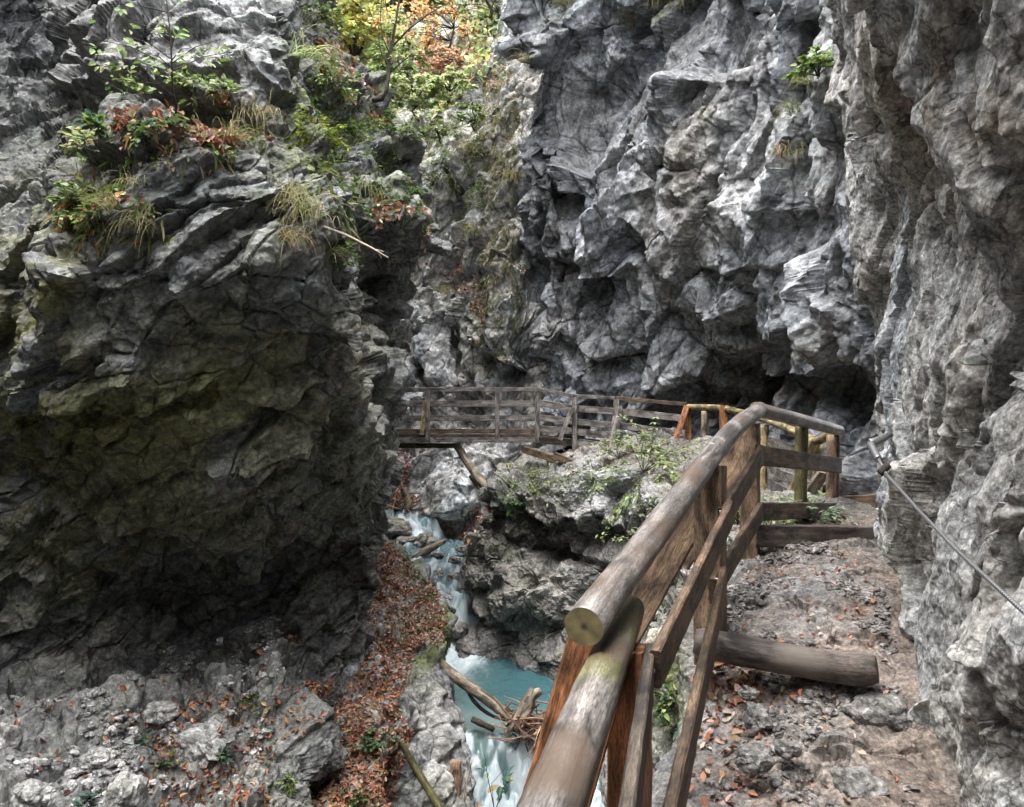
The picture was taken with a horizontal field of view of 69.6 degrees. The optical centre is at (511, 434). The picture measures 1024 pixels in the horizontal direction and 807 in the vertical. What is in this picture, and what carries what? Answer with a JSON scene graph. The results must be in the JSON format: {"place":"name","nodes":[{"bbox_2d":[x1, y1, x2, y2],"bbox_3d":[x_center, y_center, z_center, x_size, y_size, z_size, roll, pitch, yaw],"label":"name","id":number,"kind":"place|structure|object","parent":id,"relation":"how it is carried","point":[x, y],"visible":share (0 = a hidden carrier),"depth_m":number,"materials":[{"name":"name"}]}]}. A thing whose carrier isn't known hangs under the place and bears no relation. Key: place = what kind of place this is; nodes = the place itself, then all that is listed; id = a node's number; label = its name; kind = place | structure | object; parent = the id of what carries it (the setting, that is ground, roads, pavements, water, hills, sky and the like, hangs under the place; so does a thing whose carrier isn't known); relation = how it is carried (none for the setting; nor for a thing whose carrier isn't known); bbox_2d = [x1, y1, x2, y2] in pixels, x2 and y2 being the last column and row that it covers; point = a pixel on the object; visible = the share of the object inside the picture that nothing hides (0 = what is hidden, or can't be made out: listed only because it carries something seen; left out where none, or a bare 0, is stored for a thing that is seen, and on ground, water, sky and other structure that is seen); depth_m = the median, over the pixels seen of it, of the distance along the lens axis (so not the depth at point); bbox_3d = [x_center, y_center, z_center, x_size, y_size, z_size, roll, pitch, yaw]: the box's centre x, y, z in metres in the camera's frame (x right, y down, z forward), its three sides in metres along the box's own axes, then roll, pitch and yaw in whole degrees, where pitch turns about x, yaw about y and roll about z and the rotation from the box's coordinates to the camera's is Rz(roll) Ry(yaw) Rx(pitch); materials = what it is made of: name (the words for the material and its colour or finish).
{"place":"outdoors","nodes":[
{"label":"outdoors","id":0,"kind":"place"},
{"bbox_2d":[0,0,452,806],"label":"cliff","id":1,"kind":"structure","parent":0,"point":[202,408],"depth_m":7.19,"materials":[{"name":"stone"}]},
{"bbox_2d":[0,722,22,750],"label":"rock","id":2,"kind":"object","parent":1,"relation":"on","point":[11,736],"visible":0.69,"depth_m":6.57,"materials":[{"name":"stone"}]},
{"bbox_2d":[9,778,51,806],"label":"rock","id":3,"kind":"object","parent":1,"relation":"on","point":[30,792],"visible":1,"depth_m":5.82,"materials":[{"name":"stone"}]},
{"bbox_2d":[47,178,85,227],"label":"plant","id":4,"kind":"object","parent":1,"relation":"on","point":[60,186],"visible":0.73,"depth_m":6.08,"materials":[{"name":"green plant"}]},
{"bbox_2d":[57,125,95,156],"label":"plant","id":5,"kind":"object","parent":1,"relation":"on","point":[75,146],"visible":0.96,"depth_m":6.34,"materials":[{"name":"green plant"}]},
{"bbox_2d":[52,199,100,231],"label":"plant","id":6,"kind":"object","parent":1,"relation":"on","point":[79,214],"visible":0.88,"depth_m":5.82,"materials":[{"name":"green plant"}]},
{"bbox_2d":[72,108,109,140],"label":"plant","id":7,"kind":"object","parent":1,"relation":"on","point":[89,117],"visible":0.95,"depth_m":5.99,"materials":[{"name":"green plant"}]},
{"bbox_2d":[79,746,117,772],"bbox_3d":[-3.586,2.816,6.399,0.278,0.202,0.257,0,0,0],"label":"rock","id":8,"kind":"object","parent":1,"relation":"on","point":[93,758],"visible":0.87,"depth_m":6.31,"materials":[{"name":"stone"}]},
{"bbox_2d":[53,176,161,232],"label":"ledge plants","id":9,"kind":"object","parent":1,"relation":"on","point":[82,184],"visible":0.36,"depth_m":5.98,"materials":[{"name":"green plant"}]},
{"bbox_2d":[41,165,178,257],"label":"ledge grass","id":10,"kind":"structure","parent":1,"relation":"on","point":[83,234],"depth_m":5.93,"materials":[{"name":"green plant"}]},
{"bbox_2d":[105,61,152,99],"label":"plant","id":11,"kind":"object","parent":1,"relation":"on","point":[121,78],"visible":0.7,"depth_m":6.33,"materials":[{"name":"green plant"}]},
{"bbox_2d":[98,202,159,259],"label":"grass tuft","id":12,"kind":"object","parent":1,"relation":"attached to","point":[138,221],"visible":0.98,"depth_m":5.75,"materials":[{"name":"green plant"}]},
{"bbox_2d":[0,615,294,806],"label":"rubble","id":13,"kind":"object","parent":1,"relation":"on","point":[87,783],"visible":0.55,"depth_m":7.06,"materials":[{"name":"stone"}]},
{"bbox_2d":[103,767,148,806],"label":"rock","id":14,"kind":"object","parent":13,"relation":"on","point":[127,787],"visible":1,"depth_m":5.81,"materials":[{"name":"stone"}]},
{"bbox_2d":[143,701,181,725],"bbox_3d":[-3.416,2.718,7.201,0.367,0.210,0.319,0,0,0],"label":"rock","id":15,"kind":"object","parent":13,"relation":"on","point":[159,713],"visible":0.97,"depth_m":7.09,"materials":[{"name":"stone"}]},
{"bbox_2d":[176,714,236,770],"bbox_3d":[-2.832,2.898,6.914,0.507,0.475,0.540,0,0,0],"label":"rock","id":16,"kind":"object","parent":13,"relation":"on","point":[202,743],"visible":0.82,"depth_m":6.71,"materials":[{"name":"stone"}]},
{"bbox_2d":[13,634,296,801],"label":"leaf litter","id":17,"kind":"object","parent":1,"relation":"on","point":[123,687],"visible":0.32,"depth_m":7.25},
{"bbox_2d":[124,111,189,149],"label":"plant","id":18,"kind":"object","parent":1,"relation":"attached to","point":[140,127],"visible":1,"depth_m":5.92,"materials":[{"name":"green plant"}]},
{"bbox_2d":[88,0,231,113],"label":"sapling","id":19,"kind":"object","parent":1,"relation":"on","point":[123,51],"visible":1,"depth_m":5.89,"materials":[{"name":"green plant"}]},
{"bbox_2d":[73,119,271,174],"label":"ledge plants","id":20,"kind":"object","parent":1,"relation":"on","point":[228,152],"visible":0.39,"depth_m":6.14,"materials":[{"name":"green plant"}]},
{"bbox_2d":[107,87,243,155],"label":"leaf litter","id":21,"kind":"object","parent":1,"relation":"on","point":[181,134],"visible":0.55,"depth_m":6.10,"materials":[{"name":"plant"}]},
{"bbox_2d":[150,60,215,119],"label":"plant","id":22,"kind":"object","parent":1,"relation":"on","point":[186,88],"visible":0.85,"depth_m":6.46,"materials":[{"name":"green plant"}]},
{"bbox_2d":[86,104,280,185],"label":"ledge grass","id":23,"kind":"structure","parent":1,"relation":"on","point":[128,162],"depth_m":6.17,"materials":[{"name":"green plant"}]},
{"bbox_2d":[201,73,241,101],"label":"plant","id":24,"kind":"object","parent":1,"relation":"on","point":[230,85],"visible":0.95,"depth_m":6.58,"materials":[{"name":"green plant"}]},
{"bbox_2d":[128,677,333,806],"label":"leaf litter","id":25,"kind":"object","parent":1,"relation":"on","point":[328,690],"visible":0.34,"depth_m":6.96,"materials":[{"name":"plant"}]},
{"bbox_2d":[229,89,290,141],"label":"grass tuft","id":26,"kind":"object","parent":1,"relation":"on","point":[258,113],"visible":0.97,"depth_m":6.71,"materials":[{"name":"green plant"}]},
{"bbox_2d":[272,771,298,796],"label":"plant","id":27,"kind":"object","parent":1,"relation":"on","point":[288,781],"visible":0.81,"depth_m":6.59,"materials":[{"name":"green plant"}]},
{"bbox_2d":[268,215,331,264],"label":"grass tuft","id":28,"kind":"object","parent":1,"relation":"on","point":[296,233],"visible":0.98,"depth_m":6.01,"materials":[{"name":"green plant"}]},
{"bbox_2d":[250,175,360,251],"bbox_3d":[-1.699,-1.838,6.032,0.932,0.764,0.577,0,0,-11],"label":"grass tuft","id":29,"kind":"object","parent":1,"relation":"on","point":[312,207],"visible":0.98,"depth_m":6.14,"materials":[{"name":"green plant"}]},
{"bbox_2d":[285,104,350,152],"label":"plant","id":30,"kind":"object","parent":1,"relation":"on","point":[332,130],"visible":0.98,"depth_m":6.88,"materials":[{"name":"green plant"}]},
{"bbox_2d":[301,0,336,25],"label":"plant","id":31,"kind":"object","parent":1,"relation":"on","point":[323,10],"visible":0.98,"depth_m":10.63,"materials":[{"name":"green plant"}]},
{"bbox_2d":[288,24,351,86],"bbox_3d":[-1.880,-3.702,7.233,0.623,0.599,0.695,0,0,-23],"label":"grass tuft","id":32,"kind":"object","parent":1,"relation":"on","point":[304,55],"visible":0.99,"depth_m":7.23,"materials":[{"name":"green plant"}]},
{"bbox_2d":[303,49,363,102],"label":"plant","id":33,"kind":"object","parent":1,"relation":"on","point":[346,91],"visible":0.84,"depth_m":9.66,"materials":[{"name":"green plant"}]},
{"bbox_2d":[279,157,408,251],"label":"ledge grass","id":34,"kind":"structure","parent":1,"relation":"on","point":[350,229],"depth_m":6.83,"materials":[{"name":"green plant"}]},
{"bbox_2d":[332,238,363,273],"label":"plant","id":35,"kind":"object","parent":1,"relation":"on","point":[335,263],"visible":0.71,"depth_m":6.69,"materials":[{"name":"green plant"}]},
{"bbox_2d":[314,37,390,124],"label":"leaf litter","id":36,"kind":"object","parent":1,"relation":"on","point":[340,47],"visible":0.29,"depth_m":10.73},
{"bbox_2d":[338,118,376,141],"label":"plant","id":37,"kind":"object","parent":1,"relation":"on","point":[353,128],"visible":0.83,"depth_m":9.91,"materials":[{"name":"green plant"}]},
{"bbox_2d":[302,45,422,216],"bbox_3d":[-2.499,-5.422,12.454,2.072,5.647,11.018,0,0,-16],"label":"moss and ivy","id":38,"kind":"object","parent":1,"relation":"attached to","point":[319,117],"visible":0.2,"depth_m":9.76,"materials":[{"name":"green plant"}]},
{"bbox_2d":[366,104,400,132],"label":"plant","id":39,"kind":"object","parent":1,"relation":"on","point":[388,117],"visible":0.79,"depth_m":10.50,"materials":[{"name":"green plant"}]},
{"bbox_2d":[329,0,450,102],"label":"thin tree","id":40,"kind":"object","parent":1,"relation":"on","point":[392,45],"visible":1,"depth_m":10.96,"materials":[{"name":"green plant"}]},
{"bbox_2d":[369,194,432,252],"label":"leaf litter","id":41,"kind":"object","parent":1,"relation":"on","point":[397,208],"visible":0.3,"depth_m":9.16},
{"bbox_2d":[377,116,426,140],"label":"plant","id":42,"kind":"object","parent":1,"relation":"on","point":[403,131],"visible":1,"depth_m":10.41,"materials":[{"name":"green plant"}]},
{"bbox_2d":[381,131,429,242],"bbox_3d":[-1.680,-4.082,11.731,0.876,3.140,5.018,0,0,-11],"label":"moss and ivy","id":43,"kind":"object","parent":1,"relation":"attached to","point":[409,189],"visible":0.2,"depth_m":10.22,"materials":[{"name":"green plant"}]},
{"bbox_2d":[383,173,431,227],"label":"plant","id":44,"kind":"object","parent":1,"relation":"on","point":[415,191],"visible":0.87,"depth_m":9.24,"materials":[{"name":"green plant"}]},
{"bbox_2d":[389,73,454,121],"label":"green bush","id":45,"kind":"object","parent":1,"relation":"on","point":[414,100],"visible":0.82,"depth_m":21.27,"materials":[{"name":"green plant"}]},
{"bbox_2d":[425,114,458,143],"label":"green bush","id":46,"kind":"object","parent":1,"relation":"on","point":[436,128],"visible":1,"depth_m":20.98,"materials":[{"name":"green plant"}]},
{"bbox_2d":[424,65,478,105],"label":"green bush","id":47,"kind":"object","parent":1,"relation":"on","point":[462,83],"visible":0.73,"depth_m":21.42,"materials":[{"name":"green plant"}]},
{"bbox_2d":[456,99,486,130],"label":"green bush","id":48,"kind":"object","parent":1,"relation":"on","point":[479,108],"visible":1,"depth_m":20.82,"materials":[{"name":"green plant"}]},
{"bbox_2d":[311,534,476,806],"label":"bank","id":49,"kind":"structure","parent":0,"point":[431,713],"depth_m":8.72,"materials":[{"name":"stone"}]},
{"bbox_2d":[310,637,415,806],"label":"leaf litter","id":50,"kind":"object","parent":49,"relation":"on","point":[384,780],"visible":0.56,"depth_m":7.95,"materials":[{"name":"plant"}]},
{"bbox_2d":[367,541,450,653],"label":"leaf litter","id":51,"kind":"object","parent":49,"relation":"on","point":[402,590],"visible":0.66,"depth_m":10.81,"materials":[{"name":"plant"}]},
{"bbox_2d":[398,739,443,806],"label":"driftwood log","id":52,"kind":"object","parent":49,"relation":"on","point":[431,794],"visible":1,"depth_m":7.75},
{"bbox_2d":[390,543,453,665],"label":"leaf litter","id":53,"kind":"object","parent":49,"relation":"on","point":[447,642],"visible":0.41,"depth_m":10.58,"materials":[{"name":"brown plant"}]},
{"bbox_2d":[449,759,461,795],"bbox_3d":[-0.653,4.008,8.167,0.161,0.752,0.300,0,0,21],"label":"driftwood log","id":54,"kind":"object","parent":49,"relation":"on","point":[455,768],"visible":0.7,"depth_m":8.17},
{"bbox_2d":[440,658,537,745],"bbox_3d":[-0.321,3.580,9.854,1.822,1.086,0.173,0,0,25],"label":"driftwood log","id":55,"kind":"object","parent":49,"relation":"on","point":[470,687],"visible":0.52,"depth_m":9.87,"materials":[{"name":"wood"}]},
{"bbox_2d":[333,0,557,540],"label":"cliff","id":56,"kind":"structure","parent":0,"point":[440,346],"depth_m":21.58,"materials":[{"name":"stone"}]},
{"bbox_2d":[331,0,405,70],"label":"yellow tree","id":57,"kind":"object","parent":56,"relation":"on","point":[354,17],"visible":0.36,"depth_m":30.01,"materials":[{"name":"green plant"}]},
{"bbox_2d":[363,22,431,108],"bbox_3d":[-4.281,-12.460,25.977,2.389,3.918,2.315,0,0,32],"label":"green tree","id":58,"kind":"object","parent":56,"relation":"on","point":[376,54],"visible":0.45,"depth_m":25.89,"materials":[{"name":"green plant"}]},
{"bbox_2d":[337,0,503,118],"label":"foliage","id":59,"kind":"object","parent":56,"relation":"on","point":[480,48],"depth_m":27.61,"materials":[{"name":"green plant"}]},
{"bbox_2d":[368,0,481,57],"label":"beech","id":60,"kind":"object","parent":56,"relation":"on","point":[430,40],"visible":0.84,"depth_m":28.85,"materials":[{"name":"orange plant"}]},
{"bbox_2d":[414,31,479,73],"bbox_3d":[-2.018,-14.120,27.295,3.287,2.228,2.006,0,0,0],"label":"beech","id":61,"kind":"object","parent":56,"relation":"on","point":[441,63],"visible":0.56,"depth_m":27.14,"materials":[{"name":"orange plant"}]},
{"bbox_2d":[416,110,486,213],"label":"dry grass","id":62,"kind":"structure","parent":56,"relation":"on","point":[450,177],"depth_m":23.83,"materials":[{"name":"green plant"}]},
{"bbox_2d":[425,218,485,329],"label":"leaf litter","id":63,"kind":"object","parent":56,"relation":"on","point":[459,267],"visible":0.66,"depth_m":21.55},
{"bbox_2d":[414,40,501,90],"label":"leaf litter","id":64,"kind":"object","parent":56,"relation":"on","point":[488,79],"visible":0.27,"depth_m":25.73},
{"bbox_2d":[456,0,502,32],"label":"green tree","id":65,"kind":"object","parent":56,"relation":"on","point":[464,10],"visible":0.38,"depth_m":26.90,"materials":[{"name":"green plant"}]},
{"bbox_2d":[469,63,528,372],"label":"dry grass","id":66,"kind":"structure","parent":56,"relation":"on","point":[497,164],"depth_m":21.05,"materials":[{"name":"green plant"}]},
{"bbox_2d":[384,502,604,806],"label":"stream","id":67,"kind":"structure","parent":0,"point":[500,679],"depth_m":11.57,"materials":[{"name":"liquid"}]},
{"bbox_2d":[385,517,411,539],"bbox_3d":[-3.040,2.428,19.016,0.978,0.614,0.868,0,0,0],"label":"boulder","id":68,"kind":"object","parent":67,"relation":"on","point":[398,526],"visible":0.67,"depth_m":18.68,"materials":[{"name":"stone"}]},
{"bbox_2d":[385,480,424,515],"bbox_3d":[-3.120,1.910,20.023,1.936,1.402,1.580,0,0,32],"label":"driftwood tangle","id":69,"kind":"object","parent":67,"relation":"in","point":[395,506],"visible":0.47,"depth_m":19.78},
{"bbox_2d":[413,531,436,547],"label":"boulder","id":70,"kind":"object","parent":67,"relation":"in","point":[424,539],"visible":0.78,"depth_m":18.21,"materials":[{"name":"stone"}]},
{"bbox_2d":[411,539,445,557],"bbox_3d":[-1.948,2.718,17.314,0.855,0.495,0.224,0,0,-18],"label":"driftwood log","id":71,"kind":"object","parent":67,"relation":"on","point":[427,550],"visible":0.92,"depth_m":17.23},
{"bbox_2d":[488,694,549,760],"bbox_3d":[0.261,3.745,9.567,1.147,0.958,0.941,0,0,0],"label":"driftwood tangle","id":72,"kind":"object","parent":67,"relation":"in","point":[534,723],"visible":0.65,"depth_m":9.46,"materials":[{"name":"wood"}]},
{"bbox_2d":[506,687,542,732],"bbox_3d":[0.164,3.596,9.581,0.480,0.581,0.280,0,0,0],"label":"driftwood stump","id":73,"kind":"object","parent":67,"relation":"in","point":[532,698],"visible":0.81,"depth_m":9.53,"materials":[{"name":"brown wood"}]},
{"bbox_2d":[497,0,878,495],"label":"cliff back","id":74,"kind":"structure","parent":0,"point":[682,239],"depth_m":13.25,"materials":[{"name":"stone"}]},
{"bbox_2d":[780,45,833,81],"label":"shrub","id":75,"kind":"object","parent":74,"relation":"on","point":[814,61],"visible":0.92,"depth_m":8.24,"materials":[{"name":"green plant"}]},
{"bbox_2d":[455,427,963,806],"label":"ground","id":76,"kind":"structure","parent":0,"point":[532,575],"depth_m":4.75,"materials":[{"name":"stone"}]},
{"bbox_2d":[396,387,542,490],"bbox_3d":[-1.192,0.202,15.294,3.637,2.345,2.019,0,0,0],"label":"footbridge","id":77,"kind":"object","parent":76,"relation":"on","point":[424,435],"visible":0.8,"depth_m":15.00,"materials":[{"name":"wood"}]},
{"bbox_2d":[538,388,690,449],"bbox_3d":[1.939,-0.205,14.443,3.657,1.511,1.684,0,0,37],"label":"walkway railing","id":78,"kind":"object","parent":77,"relation":"attached to","point":[574,441],"visible":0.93,"depth_m":14.24,"materials":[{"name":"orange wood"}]},
{"bbox_2d":[470,755,513,806],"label":"sprig","id":79,"kind":"object","parent":76,"relation":"on","point":[506,779],"visible":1,"depth_m":5.20,"materials":[{"name":"green plant"}]},
{"bbox_2d":[522,446,555,462],"bbox_3d":[0.539,0.368,13.750,0.769,0.306,0.105,0,0,33],"label":"timber","id":80,"kind":"object","parent":76,"relation":"on","point":[543,455],"visible":0.88,"depth_m":13.73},
{"bbox_2d":[498,457,605,511],"bbox_3d":[0.929,1.138,16.147,2.406,1.592,8.201,0,0,8],"label":"ground cover","id":81,"kind":"object","parent":76,"relation":"on","point":[586,473],"visible":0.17,"depth_m":12.64,"materials":[{"name":"green plant"}]},
{"bbox_2d":[595,432,632,464],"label":"shrub","id":82,"kind":"object","parent":76,"relation":"on","point":[609,449],"visible":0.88,"depth_m":12.44,"materials":[{"name":"green plant"}]},
{"bbox_2d":[591,412,701,542],"bbox_3d":[2.148,0.600,11.024,1.644,2.050,1.374,0,0,34],"label":"shrub","id":83,"kind":"object","parent":76,"relation":"on","point":[615,517],"visible":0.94,"depth_m":11.03,"materials":[{"name":"green plant"}]},
{"bbox_2d":[654,684,679,725],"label":"plant","id":84,"kind":"object","parent":76,"relation":"on","point":[667,702],"visible":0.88,"depth_m":3.81,"materials":[{"name":"green plant"}]},
{"bbox_2d":[632,437,708,516],"bbox_3d":[2.902,0.642,12.339,1.675,1.221,11.919,0,0,11],"label":"ground cover","id":85,"kind":"object","parent":76,"relation":"on","point":[636,497],"visible":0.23,"depth_m":10.79,"materials":[{"name":"green plant"}]},
{"bbox_2d":[516,402,844,806],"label":"railing","id":86,"kind":"object","parent":76,"relation":"on","point":[612,673],"visible":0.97,"depth_m":2.50,"materials":[{"name":"orange wood"}]},
{"bbox_2d":[686,661,772,805],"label":"leaf litter","id":87,"kind":"object","parent":76,"relation":"on","point":[748,674],"visible":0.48,"depth_m":3.45,"materials":[{"name":"plant"}]},
{"bbox_2d":[737,685,759,701],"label":"rock","id":88,"kind":"object","parent":76,"relation":"on","point":[747,693],"visible":0.99,"depth_m":3.42,"materials":[{"name":"stone"}]},
{"bbox_2d":[734,742,774,776],"bbox_3d":[0.967,1.299,2.943,0.148,0.116,0.137,0,0,0],"label":"rock","id":89,"kind":"object","parent":76,"relation":"on","point":[752,759],"visible":1,"depth_m":2.91,"materials":[{"name":"stone"}]},
{"bbox_2d":[741,701,772,736],"bbox_3d":[1.115,1.303,3.350,0.126,0.160,0.158,0,0,0],"label":"rock","id":90,"kind":"object","parent":76,"relation":"on","point":[756,718],"visible":0.93,"depth_m":3.30,"materials":[{"name":"stone"}]},
{"bbox_2d":[686,404,833,494],"bbox_3d":[3.257,0.241,10.302,0.497,1.584,5.619,0,0,2],"label":"pole railing","id":91,"kind":"object","parent":76,"relation":"on","point":[818,479],"visible":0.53,"depth_m":9.57,"materials":[{"name":"orange wood"}]},
{"bbox_2d":[728,490,827,544],"bbox_3d":[2.503,0.708,7.204,1.160,0.440,5.170,0,0,23],"label":"ground cover","id":92,"kind":"object","parent":76,"relation":"on","point":[818,492],"visible":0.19,"depth_m":6.42,"materials":[{"name":"green plant"}]},
{"bbox_2d":[774,739,802,759],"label":"rock","id":93,"kind":"object","parent":76,"relation":"on","point":[785,749],"visible":1,"depth_m":2.97,"materials":[{"name":"stone"}]},
{"bbox_2d":[727,547,898,805],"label":"leaf litter","id":94,"kind":"object","parent":76,"relation":"on","point":[792,694],"visible":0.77,"depth_m":3.76,"materials":[{"name":"plant"}]},
{"bbox_2d":[755,524,873,547],"bbox_3d":[2.063,0.696,5.049,0.849,0.169,0.084,0,0,-7],"label":"step plank","id":95,"kind":"object","parent":76,"relation":"on","point":[775,536],"visible":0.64,"depth_m":5.00,"materials":[{"name":"wood"}]},
{"bbox_2d":[777,498,857,524],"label":"plant","id":96,"kind":"object","parent":76,"relation":"on","point":[833,514],"visible":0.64,"depth_m":5.71,"materials":[{"name":"green plant"}]},
{"bbox_2d":[830,765,889,798],"bbox_3d":[1.382,1.396,2.905,0.211,0.168,0.206,0,0,0],"label":"rock","id":97,"kind":"object","parent":76,"relation":"on","point":[853,782],"visible":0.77,"depth_m":2.85,"materials":[{"name":"stone"}]},
{"bbox_2d":[840,691,912,731],"bbox_3d":[1.634,1.244,3.306,0.297,0.174,0.258,0,0,0],"label":"rock","id":98,"kind":"object","parent":76,"relation":"on","point":[872,708],"visible":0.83,"depth_m":3.22,"materials":[{"name":"stone"}]},
{"bbox_2d":[704,541,920,806],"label":"gravel","id":99,"kind":"structure","parent":0,"point":[804,698],"depth_m":3.44,"materials":[{"name":"gravel"}]},
{"bbox_2d":[693,628,878,685],"bbox_3d":[1.280,1.049,3.485,0.829,0.201,0.162,0,0,21],"label":"step log","id":100,"kind":"object","parent":99,"relation":"on","point":[853,668],"visible":0.91,"depth_m":3.41,"materials":[{"name":"wood"}]},
{"bbox_2d":[824,0,1023,806],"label":"cliff","id":101,"kind":"structure","parent":0,"point":[925,98],"depth_m":3.07,"materials":[{"name":"stone"}]},
{"bbox_2d":[867,431,1023,614],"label":"hand cable","id":102,"kind":"object","parent":101,"relation":"attached to","point":[872,445],"visible":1,"depth_m":3.05,"materials":[{"name":"metal"}]},
{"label":"streambed","id":103,"kind":"structure","parent":0,"visible":0},
{"bbox_2d":[443,507,490,543],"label":"leaf litter","id":104,"kind":"object","parent":103,"relation":"on","point":[478,520],"visible":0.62,"depth_m":19.44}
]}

